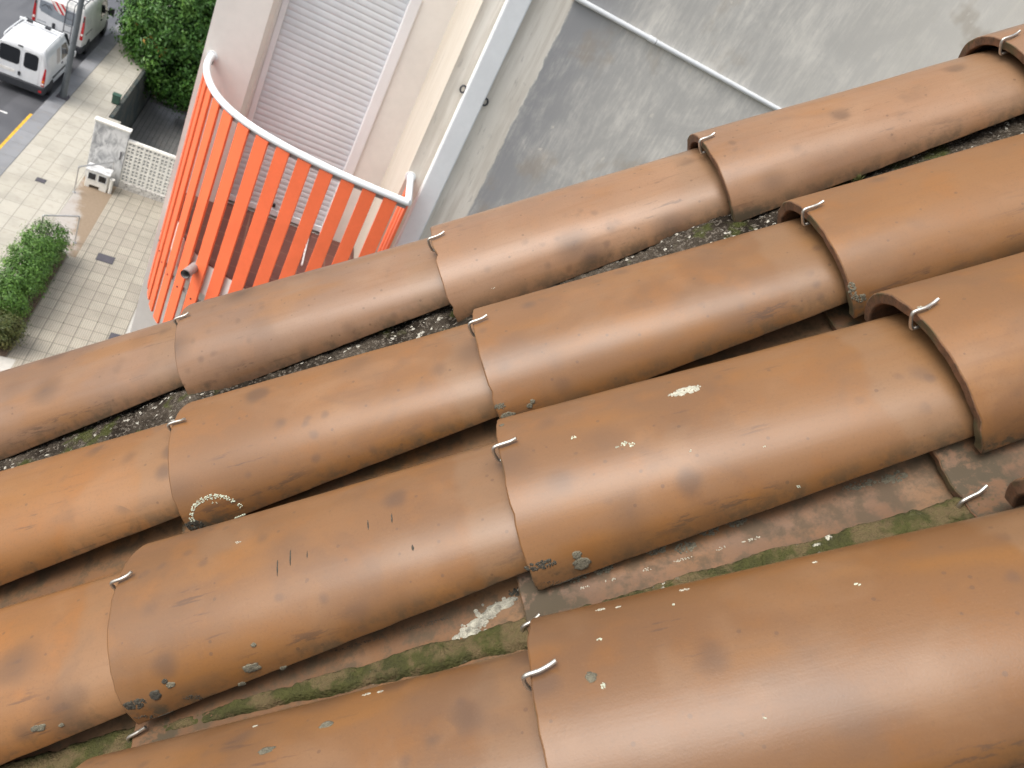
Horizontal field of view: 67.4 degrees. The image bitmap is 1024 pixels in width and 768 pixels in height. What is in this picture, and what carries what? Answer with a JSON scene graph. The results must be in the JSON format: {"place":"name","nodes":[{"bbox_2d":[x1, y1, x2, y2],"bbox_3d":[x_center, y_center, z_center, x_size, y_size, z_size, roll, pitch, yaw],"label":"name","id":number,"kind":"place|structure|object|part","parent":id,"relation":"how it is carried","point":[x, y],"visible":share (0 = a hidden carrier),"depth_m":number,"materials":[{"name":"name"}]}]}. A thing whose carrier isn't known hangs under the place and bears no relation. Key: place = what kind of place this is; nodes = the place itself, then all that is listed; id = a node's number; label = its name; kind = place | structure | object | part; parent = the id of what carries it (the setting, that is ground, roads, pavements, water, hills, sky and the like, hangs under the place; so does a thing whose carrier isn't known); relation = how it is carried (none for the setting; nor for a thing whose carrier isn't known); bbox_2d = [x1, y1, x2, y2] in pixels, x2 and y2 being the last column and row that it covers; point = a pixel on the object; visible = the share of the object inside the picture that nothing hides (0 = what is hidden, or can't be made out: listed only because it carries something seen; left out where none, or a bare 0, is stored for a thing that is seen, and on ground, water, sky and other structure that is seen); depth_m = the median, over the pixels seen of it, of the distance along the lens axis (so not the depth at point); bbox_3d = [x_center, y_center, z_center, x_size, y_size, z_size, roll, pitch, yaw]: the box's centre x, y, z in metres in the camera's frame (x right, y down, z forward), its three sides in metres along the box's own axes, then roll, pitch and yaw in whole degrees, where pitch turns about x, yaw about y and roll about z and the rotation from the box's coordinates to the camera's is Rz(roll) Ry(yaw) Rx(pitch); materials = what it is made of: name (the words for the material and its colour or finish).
{"place":"outdoors","nodes":[
{"label":"outdoors","id":0,"kind":"place"},
{"bbox_2d":[0,356,15,370],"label":"path","id":1,"kind":"structure","parent":0,"point":[6,363],"depth_m":18.47,"materials":[{"name":"concrete"}]},
{"bbox_2d":[0,252,66,356],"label":"planting bed","id":2,"kind":"object","parent":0,"point":[4,353],"visible":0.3,"depth_m":20.41,"materials":[{"name":"soil"}]},
{"bbox_2d":[0,303,31,350],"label":"hedge shrub","id":3,"kind":"object","parent":2,"relation":"on","point":[9,322],"visible":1,"depth_m":18.53,"materials":[{"name":"green plant"}]},
{"bbox_2d":[0,267,40,319],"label":"hedge shrub","id":4,"kind":"object","parent":2,"relation":"on","point":[14,298],"visible":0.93,"depth_m":19.20,"materials":[{"name":"green plant"}]},
{"bbox_2d":[0,252,54,302],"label":"hedge shrub","id":5,"kind":"object","parent":2,"relation":"on","point":[37,272],"visible":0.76,"depth_m":19.85,"materials":[{"name":"green plant"}]},
{"bbox_2d":[0,231,60,280],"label":"hedge shrub","id":6,"kind":"object","parent":2,"relation":"on","point":[46,255],"visible":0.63,"depth_m":20.56,"materials":[{"name":"green plant"}]},
{"bbox_2d":[15,215,77,265],"bbox_3d":[-13.052,-3.995,21.546,1.482,1.369,1.475,17,33,-23],"label":"hedge shrub","id":7,"kind":"object","parent":2,"relation":"on","point":[48,234],"visible":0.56,"depth_m":21.43,"materials":[{"name":"green plant"}]},
{"bbox_2d":[6,255,74,359],"bbox_3d":[-13.104,-1.244,21.203,0.216,2.549,4.996,17,33,-23],"label":"kerb","id":8,"kind":"object","parent":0,"point":[39,310],"visible":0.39,"depth_m":20.44,"materials":[{"name":"concrete"}]},
{"bbox_2d":[0,102,120,299],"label":"pavement","id":9,"kind":"structure","parent":0,"point":[54,153],"depth_m":24.96,"materials":[{"name":"beige tile"}]},
{"bbox_2d":[35,177,46,183],"bbox_3d":[-15.058,-6.514,24.551,0.280,0.015,0.280,17,33,-23],"label":"manhole cover","id":10,"kind":"object","parent":9,"relation":"on","point":[40,180],"visible":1,"depth_m":24.53,"materials":[{"name":"metal"}]},
{"bbox_2d":[85,116,132,186],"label":"boundary wall","id":11,"kind":"structure","parent":9,"relation":"on","point":[109,141],"depth_m":25.39,"materials":[{"name":"concrete"}]},
{"bbox_2d":[0,0,130,143],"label":"road","id":12,"kind":"structure","parent":0,"point":[18,105],"depth_m":28.94,"materials":[{"name":"grey asphalt"}]},
{"bbox_2d":[0,114,32,148],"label":"road marking","id":13,"kind":"object","parent":12,"relation":"on","point":[2,144],"visible":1,"depth_m":26.16,"materials":[{"name":"yellow paint"}]},
{"bbox_2d":[0,16,75,94],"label":"parked van","id":14,"kind":"object","parent":12,"relation":"on","point":[33,56],"visible":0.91,"depth_m":27.83,"materials":[{"name":"white paint"}]},
{"bbox_3d":[-17.937,-11.596,27.410,0.780,1.160,0.068,17,33,-23],"label":"rear door","id":15,"kind":"part","parent":14,"relation":"part of","materials":[{"name":"white paint"}]},
{"bbox_3d":[-17.347,-11.420,27.680,0.585,1.160,0.046,17,33,-23],"label":"rear door","id":16,"kind":"part","parent":14,"relation":"part of","materials":[{"name":"white paint"}]},
{"bbox_3d":[-17.037,-12.340,28.833,0.114,0.540,0.400,17,33,-23],"label":"blanked window","id":17,"kind":"part","parent":14,"relation":"part of","materials":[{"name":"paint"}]},
{"bbox_3d":[-17.288,-12.666,29.653,0.151,1.240,1.140,17,33,-23],"label":"front door","id":18,"kind":"part","parent":14,"relation":"part of","materials":[{"name":"white paint"}]},
{"bbox_2d":[32,0,114,53],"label":"parked van","id":19,"kind":"object","parent":12,"relation":"on","point":[59,15],"visible":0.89,"depth_m":31.47,"materials":[{"name":"white paint"}]},
{"bbox_3d":[-17.962,-15.610,33.098,0.122,1.390,1.200,17,33,-23],"label":"sliding door","id":20,"kind":"part","parent":19,"relation":"part of","materials":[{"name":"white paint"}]},
{"bbox_3d":[-18.151,-16.442,34.131,0.141,1.390,1.339,17,33,-23],"label":"front door","id":21,"kind":"part","parent":19,"relation":"part of","materials":[{"name":"white paint"}]},
{"bbox_2d":[44,176,115,257],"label":"entrance ramp","id":22,"kind":"structure","parent":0,"point":[86,204],"depth_m":24.30,"materials":[{"name":"concrete"}]},
{"bbox_2d":[40,215,80,243],"bbox_3d":[-13.196,-4.518,22.393,0.098,0.958,1.078,46,34,23],"label":"handrail","id":23,"kind":"object","parent":22,"relation":"on","point":[74,241],"visible":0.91,"depth_m":22.37,"materials":[{"name":"silver metal"}]},
{"bbox_2d":[72,161,114,192],"bbox_3d":[-13.729,-6.815,25.238,0.100,0.958,1.458,36,31,7],"label":"handrail","id":24,"kind":"object","parent":22,"relation":"on","point":[113,162],"visible":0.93,"depth_m":24.82,"materials":[{"name":"silver metal"}]},
{"bbox_2d":[84,162,114,193],"bbox_3d":[-13.712,-6.843,25.596,0.884,0.670,0.500,17,33,-23],"label":"meter cabinet","id":25,"kind":"object","parent":22,"relation":"on","point":[99,176],"visible":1,"depth_m":25.42,"materials":[{"name":"white plastic"}]},
{"bbox_2d":[87,171,96,180],"bbox_3d":[-13.827,-6.843,25.287,0.260,0.260,0.018,17,33,-23],"label":"window frame","id":26,"kind":"structure","parent":25,"relation":"in","point":[92,176],"depth_m":25.28,"materials":[{"name":"white metal"}]},
{"bbox_2d":[97,175,106,183],"bbox_3d":[-13.555,-6.759,25.408,0.260,0.260,0.018,17,33,-23],"label":"window frame","id":27,"kind":"structure","parent":25,"relation":"in","point":[101,179],"depth_m":25.40,"materials":[{"name":"white metal"}]},
{"bbox_2d":[11,187,163,367],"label":"forecourt","id":28,"kind":"structure","parent":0,"point":[93,301],"depth_m":22.18,"materials":[{"name":"tile"}]},
{"bbox_2d":[95,253,114,264],"bbox_3d":[-12.229,-3.774,23.110,0.470,0.015,0.420,17,33,-23],"label":"manhole cover","id":29,"kind":"object","parent":28,"relation":"on","point":[101,257],"visible":1,"depth_m":23.09,"materials":[{"name":"metal"}]},
{"bbox_2d":[108,332,119,338],"bbox_3d":[-10.689,-1.210,20.765,0.390,0.015,0.470,17,33,-23],"label":"manhole cover","id":30,"kind":"object","parent":28,"relation":"on","point":[112,335],"visible":0.34,"depth_m":20.82,"materials":[{"name":"metal"}]},
{"bbox_2d":[66,40,156,116],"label":"pavement","id":31,"kind":"structure","parent":0,"point":[114,70],"depth_m":31.70,"materials":[{"name":"beige tile"}]},
{"bbox_2d":[107,0,216,118],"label":"tree","id":32,"kind":"object","parent":31,"relation":"on","point":[175,32],"visible":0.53,"depth_m":33.63,"materials":[{"name":"green plant"}]},
{"bbox_2d":[126,310,135,333],"bbox_3d":[-4.757,3.504,21.772,13.496,2.554,22.500,17,33,-23],"label":"apron","id":33,"kind":"object","parent":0,"point":[129,327],"depth_m":21.44,"materials":[{"name":"concrete"}]},
{"bbox_2d":[130,0,1023,331],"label":"apartment building","id":34,"kind":"structure","parent":33,"relation":"on","point":[460,108],"depth_m":6.48,"materials":[{"name":"paint"}]},
{"bbox_2d":[147,50,415,323],"bbox_3d":[-2.206,-1.241,6.678,2.210,2.245,0.870,31,31,-1],"label":"balcony railing","id":35,"kind":"object","parent":34,"relation":"attached to","point":[208,91],"visible":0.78,"depth_m":6.17,"materials":[{"name":"orange metal"}]},
{"bbox_2d":[118,139,175,202],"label":"block wall","id":36,"kind":"structure","parent":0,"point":[141,190],"depth_m":26.14,"materials":[{"name":"white concrete"}]},
{"bbox_2d":[122,63,190,192],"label":"driveway","id":37,"kind":"structure","parent":0,"point":[154,125],"depth_m":35.62,"materials":[{"name":"grey concrete"}]},
{"label":"ground","id":38,"kind":"structure","parent":0,"visible":0},
{"bbox_2d":[0,22,122,175],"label":"kerb","id":39,"kind":"structure","parent":38,"relation":"on","point":[22,138],"depth_m":28.08,"materials":[{"name":"concrete"}]},
{"bbox_2d":[56,0,84,100],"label":"street lamp","id":40,"kind":"object","parent":39,"relation":"on","point":[62,93],"visible":1,"depth_m":28.18,"materials":[{"name":"metal"}]},
{"bbox_2d":[109,52,163,127],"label":"retaining wall","id":41,"kind":"structure","parent":38,"relation":"on","point":[126,112],"depth_m":33.38,"materials":[{"name":"concrete"}]},
{"bbox_2d":[111,92,121,104],"bbox_3d":[-15.727,-11.350,30.537,0.310,0.362,0.300,17,33,-23],"label":"utility box","id":42,"kind":"object","parent":41,"relation":"on","point":[116,97],"visible":1,"depth_m":30.44,"materials":[{"name":"green paint"}]},
{"bbox_2d":[78,304,450,429],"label":"tiled house","id":43,"kind":"structure","parent":38,"relation":"on","point":[136,406],"depth_m":1.22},
{"bbox_2d":[3,713,135,764],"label":"channel tile","id":44,"kind":"object","parent":43,"relation":"on","point":[126,721],"visible":0.12,"depth_m":0.76,"materials":[{"name":"ceramic"}]},
{"bbox_2d":[0,572,125,764],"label":"roof tile","id":45,"kind":"object","parent":44,"relation":"on","point":[56,683],"visible":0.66,"depth_m":0.74,"materials":[{"name":"ceramic"}]},
{"bbox_2d":[0,516,181,608],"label":"channel tile","id":46,"kind":"object","parent":43,"relation":"on","point":[108,559],"visible":0.11,"depth_m":0.95,"materials":[{"name":"ceramic"}]},
{"bbox_2d":[76,649,545,767],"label":"roof tile","id":47,"kind":"object","parent":43,"relation":"on","point":[481,714],"visible":0.82,"depth_m":0.59,"materials":[{"name":"ceramic"}]},
{"bbox_2d":[107,442,529,724],"bbox_3d":[-0.158,0.155,0.770,0.476,0.080,0.208,-19,38,3],"label":"roof tile","id":48,"kind":"object","parent":43,"relation":"on","point":[197,615],"visible":0.89,"depth_m":0.72,"materials":[{"name":"ceramic"}]},
{"bbox_2d":[110,570,132,590],"bbox_3d":[-0.387,0.200,0.771,0.027,0.024,0.009,-18,40,4],"label":"tile hook","id":49,"kind":"object","parent":48,"relation":"attached to","point":[112,582],"visible":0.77,"depth_m":0.76,"materials":[{"name":"metal"}]},
{"bbox_2d":[131,576,524,747],"bbox_3d":[-0.142,0.257,0.704,0.476,0.078,0.223,-18,40,4],"label":"channel tile","id":50,"kind":"object","parent":43,"relation":"on","point":[474,613],"visible":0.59,"depth_m":0.74,"materials":[{"name":"ceramic"}]},
{"bbox_2d":[126,725,146,742],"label":"tile hook","id":51,"kind":"object","parent":50,"relation":"attached to","point":[135,733],"visible":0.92,"depth_m":0.73,"materials":[{"name":"metal"}]},
{"bbox_2d":[182,418,496,533],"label":"channel tile","id":52,"kind":"object","parent":43,"relation":"on","point":[479,435],"visible":0.05,"depth_m":0.92,"materials":[{"name":"ceramic"}]},
{"bbox_2d":[0,494,993,767],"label":"moss","id":53,"kind":"object","parent":43,"relation":"attached to","point":[442,656],"visible":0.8,"depth_m":0.70,"materials":[{"name":"green plant"}]},
{"bbox_2d":[0,114,1023,470],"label":"mortar bed","id":54,"kind":"object","parent":43,"relation":"on","point":[166,408],"visible":0.27,"depth_m":1.08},
{"bbox_2d":[0,423,179,585],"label":"roof tile","id":55,"kind":"object","parent":54,"relation":"on","point":[56,509],"visible":0.69,"depth_m":0.93,"materials":[{"name":"ceramic"}]},
{"bbox_2d":[0,319,182,460],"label":"roof tile","id":56,"kind":"object","parent":54,"relation":"on","point":[45,400],"visible":0.72,"depth_m":1.14,"materials":[{"name":"ceramic"}]},
{"bbox_2d":[175,238,449,394],"bbox_3d":[-0.261,-0.137,1.146,0.476,0.079,0.208,-17,40,5],"label":"roof tile","id":57,"kind":"object","parent":54,"relation":"on","point":[232,339],"visible":0.84,"depth_m":1.10,"materials":[{"name":"ceramic"}]},
{"bbox_2d":[173,312,189,325],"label":"tile hook","id":58,"kind":"object","parent":57,"relation":"attached to","point":[178,317],"visible":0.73,"depth_m":1.14,"materials":[{"name":"metal"}]},
{"bbox_2d":[168,323,498,530],"bbox_3d":[-0.180,0.011,0.944,0.476,0.081,0.208,-18,41,4],"label":"roof tile","id":59,"kind":"object","parent":54,"relation":"on","point":[238,453],"visible":0.78,"depth_m":0.90,"materials":[{"name":"ceramic"}]},
{"bbox_2d":[167,417,185,431],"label":"tile hook","id":60,"kind":"object","parent":59,"relation":"attached to","point":[174,422],"visible":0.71,"depth_m":0.94,"materials":[{"name":"metal"}]},
{"bbox_2d":[430,147,730,321],"bbox_3d":[0.120,-0.252,1.105,0.476,0.080,0.208,-19,41,4],"label":"roof tile","id":61,"kind":"object","parent":54,"relation":"on","point":[522,247],"visible":0.83,"depth_m":1.05,"materials":[{"name":"ceramic"}]},
{"bbox_2d":[427,231,444,251],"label":"tile hook","id":62,"kind":"object","parent":61,"relation":"attached to","point":[433,237],"visible":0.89,"depth_m":1.09,"materials":[{"name":"metal"}]},
{"bbox_2d":[472,217,847,418],"bbox_3d":[0.191,-0.109,0.911,0.476,0.079,0.208,-18,39,4],"label":"roof tile","id":63,"kind":"object","parent":54,"relation":"on","point":[611,329],"visible":0.85,"depth_m":0.86,"materials":[{"name":"ceramic"}]},
{"bbox_2d":[468,314,487,336],"bbox_3d":[-0.039,-0.069,0.918,0.027,0.024,0.008,-18,40,4],"label":"tile hook","id":64,"kind":"object","parent":63,"relation":"attached to","point":[474,321],"visible":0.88,"depth_m":0.91,"materials":[{"name":"metal"}]},
{"bbox_2d":[687,47,1023,221],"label":"roof tile","id":65,"kind":"object","parent":54,"relation":"on","point":[769,161],"visible":0.95,"depth_m":1.02,"materials":[{"name":"ceramic"}]},
{"bbox_2d":[698,132,714,153],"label":"tile hook","id":66,"kind":"object","parent":65,"relation":"attached to","point":[704,138],"visible":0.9,"depth_m":1.06,"materials":[{"name":"metal"}]},
{"bbox_2d":[853,172,862,180],"bbox_3d":[0.459,-0.274,1.018,0.023,0.013,0.022,-18,40,4],"label":"moss tuft","id":67,"kind":"object","parent":54,"relation":"on","point":[857,178],"visible":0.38,"depth_m":1.02,"materials":[{"name":"green plant"}]},
{"bbox_2d":[777,133,1023,317],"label":"roof tile","id":68,"kind":"object","parent":54,"relation":"on","point":[949,213],"visible":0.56,"depth_m":0.83,"materials":[{"name":"ceramic"}]},
{"bbox_2d":[801,200,824,225],"bbox_3d":[0.344,-0.195,0.879,0.029,0.024,0.007,-18,40,4],"label":"tile hook","id":69,"kind":"object","parent":68,"relation":"attached to","point":[808,208],"visible":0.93,"depth_m":0.87,"materials":[{"name":"metal"}]},
{"bbox_2d":[958,24,1023,63],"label":"roof tile","id":70,"kind":"object","parent":54,"relation":"on","point":[1014,45],"visible":0.68,"depth_m":1.04,"materials":[{"name":"ceramic"}]},
{"bbox_2d":[999,30,1020,55],"bbox_3d":[0.666,-0.456,1.028,0.031,0.024,0.010,-18,40,4],"label":"tile hook","id":71,"kind":"object","parent":70,"relation":"attached to","point":[1001,53],"visible":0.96,"depth_m":1.02,"materials":[{"name":"metal"}]},
{"bbox_2d":[496,312,833,420],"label":"channel tile","id":72,"kind":"object","parent":43,"relation":"on","point":[817,324],"visible":0.03,"depth_m":0.89,"materials":[{"name":"ceramic"}]},
{"bbox_2d":[515,452,953,631],"bbox_3d":[0.234,0.138,0.669,0.476,0.079,0.223,-18,40,4],"label":"channel tile","id":73,"kind":"object","parent":43,"relation":"on","point":[917,483],"visible":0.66,"depth_m":0.70,"materials":[{"name":"ceramic"}]},
{"bbox_2d":[520,613,540,631],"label":"tile hook","id":74,"kind":"object","parent":73,"relation":"attached to","point":[524,625],"visible":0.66,"depth_m":0.69,"materials":[{"name":"metal"}]},
{"bbox_2d":[496,312,973,590],"bbox_3d":[0.223,0.028,0.743,0.478,0.080,0.208,-18,40,5],"label":"roof tile","id":75,"kind":"object","parent":43,"relation":"on","point":[597,481],"visible":0.98,"depth_m":0.70,"materials":[{"name":"ceramic"}]},
{"bbox_2d":[491,437,516,461],"bbox_3d":[-0.005,0.065,0.751,0.028,0.024,0.006,-18,40,4],"label":"tile hook","id":76,"kind":"object","parent":75,"relation":"attached to","point":[495,456],"visible":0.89,"depth_m":0.74,"materials":[{"name":"metal"}]},
{"bbox_2d":[527,507,1023,767],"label":"roof tile","id":77,"kind":"object","parent":43,"relation":"on","point":[905,650],"visible":1,"depth_m":0.53,"materials":[{"name":"ceramic"}]},
{"bbox_2d":[521,658,556,691],"bbox_3d":[0.022,0.216,0.569,0.030,0.024,0.008,-18,40,4],"label":"tile hook","id":78,"kind":"object","parent":77,"relation":"attached to","point":[551,663],"visible":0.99,"depth_m":0.56,"materials":[{"name":"metal"}]},
{"bbox_2d":[823,303,866,329],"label":"channel tile","id":79,"kind":"object","parent":43,"relation":"on","point":[839,317],"visible":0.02,"depth_m":0.87,"materials":[{"name":"ceramic"}]},
{"bbox_2d":[929,436,1023,517],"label":"channel tile","id":80,"kind":"object","parent":43,"relation":"on","point":[965,467],"visible":0.43,"depth_m":0.68,"materials":[{"name":"ceramic"}]},
{"bbox_2d":[864,252,1023,453],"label":"roof tile","id":81,"kind":"object","parent":80,"relation":"on","point":[970,323],"visible":0.98,"depth_m":0.68,"materials":[{"name":"ceramic"}]},
{"bbox_2d":[909,297,939,329],"bbox_3d":[0.383,-0.065,0.713,0.031,0.024,0.010,-18,40,4],"label":"tile hook","id":82,"kind":"object","parent":81,"relation":"attached to","point":[927,306],"visible":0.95,"depth_m":0.71,"materials":[{"name":"metal"}]},
{"bbox_2d":[956,484,987,508],"bbox_3d":[0.399,0.101,0.666,0.030,0.024,0.009,-18,40,4],"label":"tile hook","id":83,"kind":"object","parent":80,"relation":"attached to","point":[961,502],"visible":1,"depth_m":0.66,"materials":[{"name":"metal"}]},
{"bbox_2d":[1010,763,1023,767],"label":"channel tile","id":84,"kind":"object","parent":43,"relation":"on","point":[1020,766],"visible":0.02,"depth_m":0.52,"materials":[{"name":"ceramic"}]},
{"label":"channel tile","id":85,"kind":"object","parent":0,"visible":0},
{"bbox_2d":[1005,478,1023,507],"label":"roof tile","id":86,"kind":"object","parent":85,"relation":"on","point":[1014,495],"visible":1,"depth_m":0.62,"materials":[{"name":"ceramic"}]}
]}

